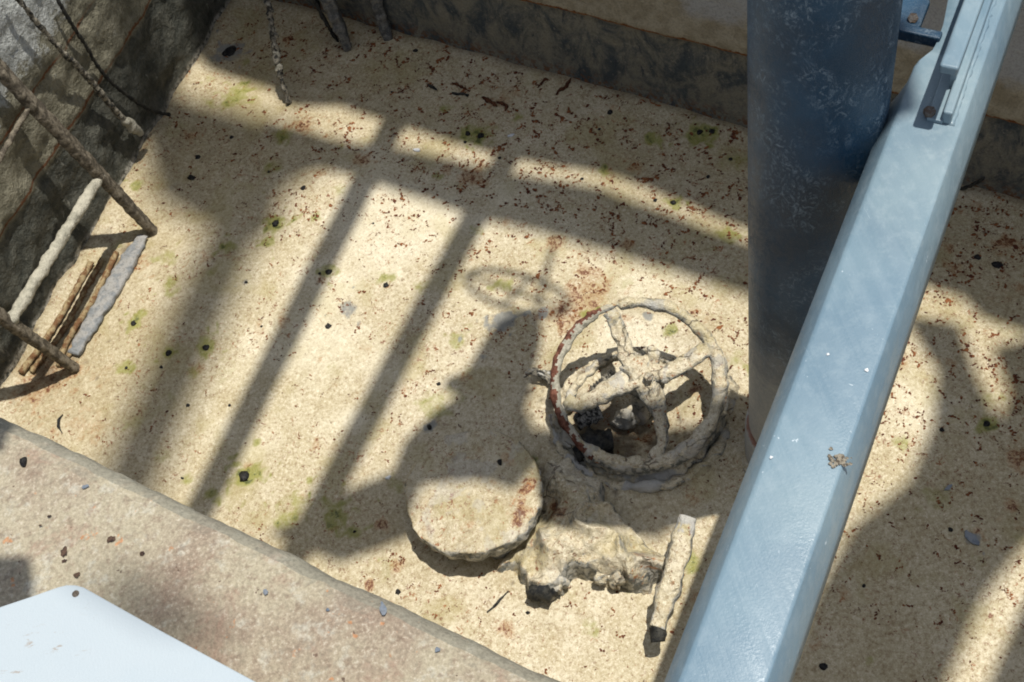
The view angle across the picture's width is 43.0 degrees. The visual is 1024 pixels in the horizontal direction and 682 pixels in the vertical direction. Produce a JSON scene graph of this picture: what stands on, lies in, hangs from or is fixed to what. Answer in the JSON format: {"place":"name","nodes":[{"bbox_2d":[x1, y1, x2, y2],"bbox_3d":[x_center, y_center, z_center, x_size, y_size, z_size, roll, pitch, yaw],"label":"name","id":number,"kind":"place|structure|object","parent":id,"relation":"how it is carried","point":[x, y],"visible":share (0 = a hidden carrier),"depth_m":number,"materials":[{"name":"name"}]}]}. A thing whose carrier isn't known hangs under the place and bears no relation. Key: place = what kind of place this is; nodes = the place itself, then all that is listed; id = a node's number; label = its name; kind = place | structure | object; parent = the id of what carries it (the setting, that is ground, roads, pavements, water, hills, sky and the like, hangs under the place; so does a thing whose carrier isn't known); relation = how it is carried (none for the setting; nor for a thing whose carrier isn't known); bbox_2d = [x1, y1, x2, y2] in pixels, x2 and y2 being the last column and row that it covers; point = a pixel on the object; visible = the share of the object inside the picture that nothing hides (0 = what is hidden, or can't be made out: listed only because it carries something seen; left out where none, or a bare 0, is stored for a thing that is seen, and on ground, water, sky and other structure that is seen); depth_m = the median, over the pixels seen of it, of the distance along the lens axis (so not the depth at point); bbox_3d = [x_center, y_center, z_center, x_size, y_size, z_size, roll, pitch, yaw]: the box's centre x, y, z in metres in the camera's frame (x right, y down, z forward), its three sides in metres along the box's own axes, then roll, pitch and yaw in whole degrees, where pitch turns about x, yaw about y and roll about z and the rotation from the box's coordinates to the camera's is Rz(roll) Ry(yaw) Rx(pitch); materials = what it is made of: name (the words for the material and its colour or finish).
{"place":"outdoors","nodes":[
{"label":"outdoors","id":0,"kind":"place"},
{"bbox_2d":[0,0,1023,681],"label":"ground","id":1,"kind":"structure","parent":0,"point":[284,488],"depth_m":2.33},
{"bbox_2d":[18,261,93,374],"bbox_3d":[-0.865,-0.045,2.485,0.021,0.017,0.264,13,60,18],"label":"buried rod","id":2,"kind":"object","parent":1,"relation":"in","point":[35,353],"visible":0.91,"depth_m":2.48,"materials":[{"name":"brown metal"}]},
{"bbox_2d":[57,414,62,432],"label":"twig","id":3,"kind":"object","parent":1,"relation":"on","point":[58,422],"visible":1,"depth_m":2.36,"materials":[{"name":"wood"}]},
{"bbox_2d":[29,257,103,373],"bbox_3d":[-0.845,-0.050,2.487,0.022,0.017,0.269,13,60,18],"label":"buried rod","id":4,"kind":"object","parent":1,"relation":"in","point":[40,360],"visible":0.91,"depth_m":2.49,"materials":[{"name":"brown metal"}]},
{"bbox_2d":[0,58,157,373],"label":"ladder","id":5,"kind":"object","parent":1,"relation":"on","point":[111,288],"visible":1,"depth_m":2.37,"materials":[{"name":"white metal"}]},
{"bbox_2d":[56,251,118,367],"bbox_3d":[-0.814,-0.063,2.493,0.022,0.017,0.267,9,59,16],"label":"buried rod","id":6,"kind":"object","parent":1,"relation":"in","point":[91,302],"visible":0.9,"depth_m":2.49,"materials":[{"name":"metal"}]},
{"bbox_2d":[0,0,229,384],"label":"concrete wall","id":7,"kind":"structure","parent":1,"relation":"on","point":[146,53],"depth_m":2.47,"materials":[{"name":"grey concrete"}]},
{"bbox_2d":[15,0,143,136],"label":"steel cable","id":8,"kind":"object","parent":7,"relation":"attached to","point":[132,125],"visible":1,"depth_m":2.45,"materials":[{"name":"grey metal"}]},
{"bbox_2d":[56,0,170,116],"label":"wire rope","id":9,"kind":"object","parent":7,"relation":"attached to","point":[93,59],"visible":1,"depth_m":2.50,"materials":[{"name":"metal"}]},
{"bbox_2d":[166,350,171,355],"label":"pebble","id":10,"kind":"object","parent":1,"relation":"on","point":[168,352],"visible":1,"depth_m":2.41,"materials":[{"name":"black stone"}]},
{"bbox_2d":[187,174,194,179],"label":"pebble","id":11,"kind":"object","parent":1,"relation":"on","point":[190,177],"visible":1,"depth_m":2.64,"materials":[{"name":"black stone"}]},
{"bbox_2d":[202,344,209,350],"bbox_3d":[-0.565,0.012,2.404,0.014,0.008,0.014,-39,59,-15],"label":"pebble","id":12,"kind":"object","parent":1,"relation":"on","point":[205,347],"visible":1,"depth_m":2.40,"materials":[{"name":"black stone"}]},
{"bbox_2d":[225,46,235,55],"bbox_3d":[-0.614,-0.634,2.845,0.027,0.014,0.028,-23,56,-5],"label":"pebble","id":13,"kind":"object","parent":1,"relation":"on","point":[230,50],"visible":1,"depth_m":2.84,"materials":[{"name":"black stone"}]},
{"bbox_2d":[239,471,249,481],"bbox_3d":[-0.461,0.233,2.240,0.019,0.011,0.020,-5,56,7],"label":"pebble","id":14,"kind":"object","parent":1,"relation":"on","point":[244,476],"visible":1,"depth_m":2.23,"materials":[{"name":"grey stone"}]},
{"bbox_2d":[272,220,278,226],"bbox_3d":[-0.461,-0.229,2.540,0.015,0.011,0.015,-22,56,-5],"label":"pebble","id":15,"kind":"object","parent":1,"relation":"on","point":[275,223],"visible":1,"depth_m":2.54,"materials":[{"name":"grey stone"}]},
{"bbox_2d":[263,0,291,104],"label":"hanging cord","id":16,"kind":"object","parent":1,"relation":"on","point":[275,48],"visible":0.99,"depth_m":2.67,"materials":[{"name":"grey fabric"}]},
{"bbox_2d":[0,418,559,681],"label":"concrete ledge","id":17,"kind":"object","parent":1,"relation":"on","point":[195,579],"visible":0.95,"depth_m":1.35,"materials":[{"name":"beige concrete"}]},
{"bbox_2d":[19,457,26,466],"bbox_3d":[-0.550,0.136,1.466,0.009,0.007,0.013,-16,55,0],"label":"pebble","id":18,"kind":"object","parent":17,"relation":"on","point":[23,461],"visible":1,"depth_m":1.46,"materials":[{"name":"grey stone"}]},
{"bbox_2d":[60,546,66,556],"bbox_3d":[-0.480,0.225,1.392,0.007,0.001,0.014,-16,55,0],"label":"grit spot","id":19,"kind":"object","parent":17,"relation":"on","point":[63,551],"visible":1,"depth_m":1.39,"materials":[{"name":"brown stone"}]},
{"bbox_2d":[107,536,114,542],"bbox_3d":[-0.429,0.211,1.392,0.010,0.001,0.008,-16,55,0],"label":"grit spot","id":20,"kind":"object","parent":17,"relation":"on","point":[110,539],"visible":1,"depth_m":1.39,"materials":[{"name":"brown stone"}]},
{"bbox_2d":[0,585,254,681],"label":"metal sheet","id":21,"kind":"object","parent":17,"relation":"on","point":[70,633],"visible":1,"depth_m":1.22,"materials":[{"name":"white metal"}]},
{"bbox_2d":[379,601,386,614],"bbox_3d":[-0.129,0.267,1.300,0.008,0.001,0.015,-16,55,0],"label":"paint spot","id":22,"kind":"object","parent":17,"relation":"on","point":[383,609],"visible":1,"depth_m":1.30,"materials":[{"name":"paint"}]},
{"bbox_2d":[313,0,338,41],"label":"wooden stake","id":23,"kind":"object","parent":1,"relation":"on","point":[316,3],"visible":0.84,"depth_m":2.76,"materials":[{"name":"wood"}]},
{"bbox_2d":[320,0,351,51],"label":"wooden stake","id":24,"kind":"object","parent":1,"relation":"on","point":[331,9],"visible":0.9,"depth_m":2.73,"materials":[{"name":"grey wood"}]},
{"bbox_2d":[369,0,392,40],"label":"wooden stake","id":25,"kind":"object","parent":1,"relation":"on","point":[380,16],"visible":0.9,"depth_m":2.74,"materials":[{"name":"grey wood"}]},
{"bbox_2d":[452,92,468,96],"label":"twig","id":26,"kind":"object","parent":1,"relation":"on","point":[460,93],"visible":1,"depth_m":2.66,"materials":[{"name":"wood"}]},
{"bbox_2d":[452,82,468,90],"bbox_3d":[-0.104,-0.522,2.672,0.046,0.008,0.008,29,66,26],"label":"twig","id":27,"kind":"object","parent":1,"relation":"on","point":[457,84],"visible":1,"depth_m":2.67,"materials":[{"name":"brown wood"}]},
{"bbox_2d":[481,96,497,106],"bbox_3d":[-0.046,-0.485,2.635,0.012,0.012,0.043,-39,59,-15],"label":"twig","id":28,"kind":"object","parent":1,"relation":"on","point":[488,100],"visible":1,"depth_m":2.63,"materials":[{"name":"brown wood"}]},
{"bbox_2d":[487,591,508,612],"bbox_3d":[-0.022,0.408,2.037,0.005,0.005,0.048,36,69,28],"label":"twig","id":29,"kind":"object","parent":1,"relation":"on","point":[497,602],"visible":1,"depth_m":2.04,"materials":[{"name":"wood"}]},
{"bbox_2d":[496,101,507,110],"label":"twig","id":30,"kind":"object","parent":1,"relation":"on","point":[503,104],"visible":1,"depth_m":2.62,"materials":[{"name":"brown wood"}]},
{"bbox_2d":[35,12,1023,681],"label":"rust flecks","id":31,"kind":"object","parent":1,"relation":"on","point":[733,136],"visible":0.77,"depth_m":2.41,"materials":[{"name":"brown metal"}]},
{"bbox_2d":[524,369,550,377],"bbox_3d":[0.043,0.055,2.224,0.050,0.018,0.010,-8,56,5],"label":"frayed twig","id":32,"kind":"object","parent":1,"relation":"on","point":[536,371],"visible":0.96,"depth_m":2.22,"materials":[{"name":"grey wood"}]},
{"bbox_2d":[532,367,550,378],"bbox_3d":[0.054,0.058,2.226,0.051,0.018,0.010,26,65,24],"label":"frayed twig","id":33,"kind":"object","parent":1,"relation":"on","point":[544,373],"visible":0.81,"depth_m":2.22,"materials":[{"name":"grey wood"}]},
{"bbox_2d":[538,78,548,86],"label":"twig","id":34,"kind":"object","parent":1,"relation":"on","point":[543,80],"visible":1,"depth_m":2.63,"materials":[{"name":"brown wood"}]},
{"bbox_2d":[404,428,695,642],"bbox_3d":[0.063,0.286,2.059,0.484,0.118,0.253,18,62,21],"label":"buried valve","id":35,"kind":"object","parent":1,"relation":"in","point":[553,532],"visible":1,"depth_m":2.03,"materials":[{"name":"metal"}]},
{"bbox_2d":[548,297,739,492],"bbox_3d":[0.209,0.102,2.131,0.302,0.184,0.308,33,68,27],"label":"handwheel","id":36,"kind":"object","parent":35,"relation":"part of","point":[643,376],"visible":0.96,"depth_m":2.11,"materials":[{"name":"metal"}]},
{"bbox_2d":[556,77,571,94],"bbox_3d":[0.106,-0.511,2.621,0.011,0.010,0.052,35,69,28],"label":"twig","id":37,"kind":"object","parent":1,"relation":"on","point":[564,87],"visible":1,"depth_m":2.62,"materials":[{"name":"brown wood"}]},
{"bbox_2d":[275,0,1023,199],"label":"concrete wall","id":38,"kind":"structure","parent":1,"relation":"on","point":[690,55],"depth_m":2.46,"materials":[{"name":"grey concrete"}]},
{"bbox_2d":[819,663,827,669],"bbox_3d":[0.457,0.477,1.910,0.012,0.006,0.012,35,69,28],"label":"pebble","id":39,"kind":"object","parent":1,"relation":"on","point":[823,666],"visible":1,"depth_m":1.91,"materials":[{"name":"black stone"}]},
{"bbox_2d":[742,0,941,472],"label":"steel pipe","id":40,"kind":"object","parent":1,"relation":"on","point":[820,73],"visible":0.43,"depth_m":1.41,"materials":[{"name":"metal"}]},
{"bbox_2d":[664,0,1023,681],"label":"support beam","id":41,"kind":"structure","parent":40,"relation":"attached to","point":[753,612],"depth_m":1.24,"materials":[{"name":"grey metal"}]},
{"bbox_2d":[827,447,852,467],"bbox_3d":[0.298,0.105,1.184,0.022,0.001,0.022,-2,57,9],"label":"dried mud clump","id":42,"kind":"object","parent":41,"relation":"on","point":[841,459],"visible":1,"depth_m":1.18,"materials":[{"name":"beige soil"}]},
{"bbox_2d":[944,484,951,490],"bbox_3d":[0.679,0.228,2.026,0.015,0.005,0.008,-16,55,0],"label":"paint flake","id":43,"kind":"object","parent":1,"relation":"on","point":[948,487],"visible":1,"depth_m":2.02,"materials":[{"name":"grey paint"}]},
{"bbox_2d":[964,530,979,545],"bbox_3d":[0.700,0.299,1.977,0.014,0.005,0.030,-36,58,-14],"label":"paint flake","id":44,"kind":"object","parent":1,"relation":"on","point":[970,537],"visible":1,"depth_m":1.98,"materials":[{"name":"grey paint"}]},
{"bbox_2d":[960,177,984,190],"bbox_3d":[0.811,-0.278,2.297,0.008,0.074,0.048,-34,57,-12],"label":"wire stub","id":45,"kind":"object","parent":1,"relation":"on","point":[980,180],"visible":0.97,"depth_m":2.29,"materials":[{"name":"metal"}]},
{"bbox_2d":[974,254,980,259],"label":"pebble","id":46,"kind":"object","parent":1,"relation":"on","point":[977,256],"visible":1,"depth_m":2.25,"materials":[{"name":"black stone"}]},
{"bbox_2d":[983,420,989,426],"bbox_3d":[0.756,0.132,2.074,0.012,0.006,0.010,-25,56,-7],"label":"pebble","id":47,"kind":"object","parent":1,"relation":"on","point":[986,423],"visible":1,"depth_m":2.07,"materials":[{"name":"black stone"}]},
{"bbox_2d":[991,261,1003,268],"bbox_3d":[0.834,-0.131,2.235,0.016,0.011,0.017,-33,57,-11],"label":"pebble","id":48,"kind":"object","parent":1,"relation":"on","point":[997,264],"visible":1,"depth_m":2.23,"materials":[{"name":"black stone"}]},
{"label":"frayed twig","id":49,"kind":"object","parent":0,"visible":0},
{"bbox_2d":[531,373,549,384],"bbox_3d":[0.050,0.062,2.216,0.040,0.016,0.009,24,64,24],"label":"frayed twig","id":50,"kind":"object","parent":49,"relation":"on","point":[546,379],"visible":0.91,"depth_m":2.21,"materials":[{"name":"grey wood"}]}
]}

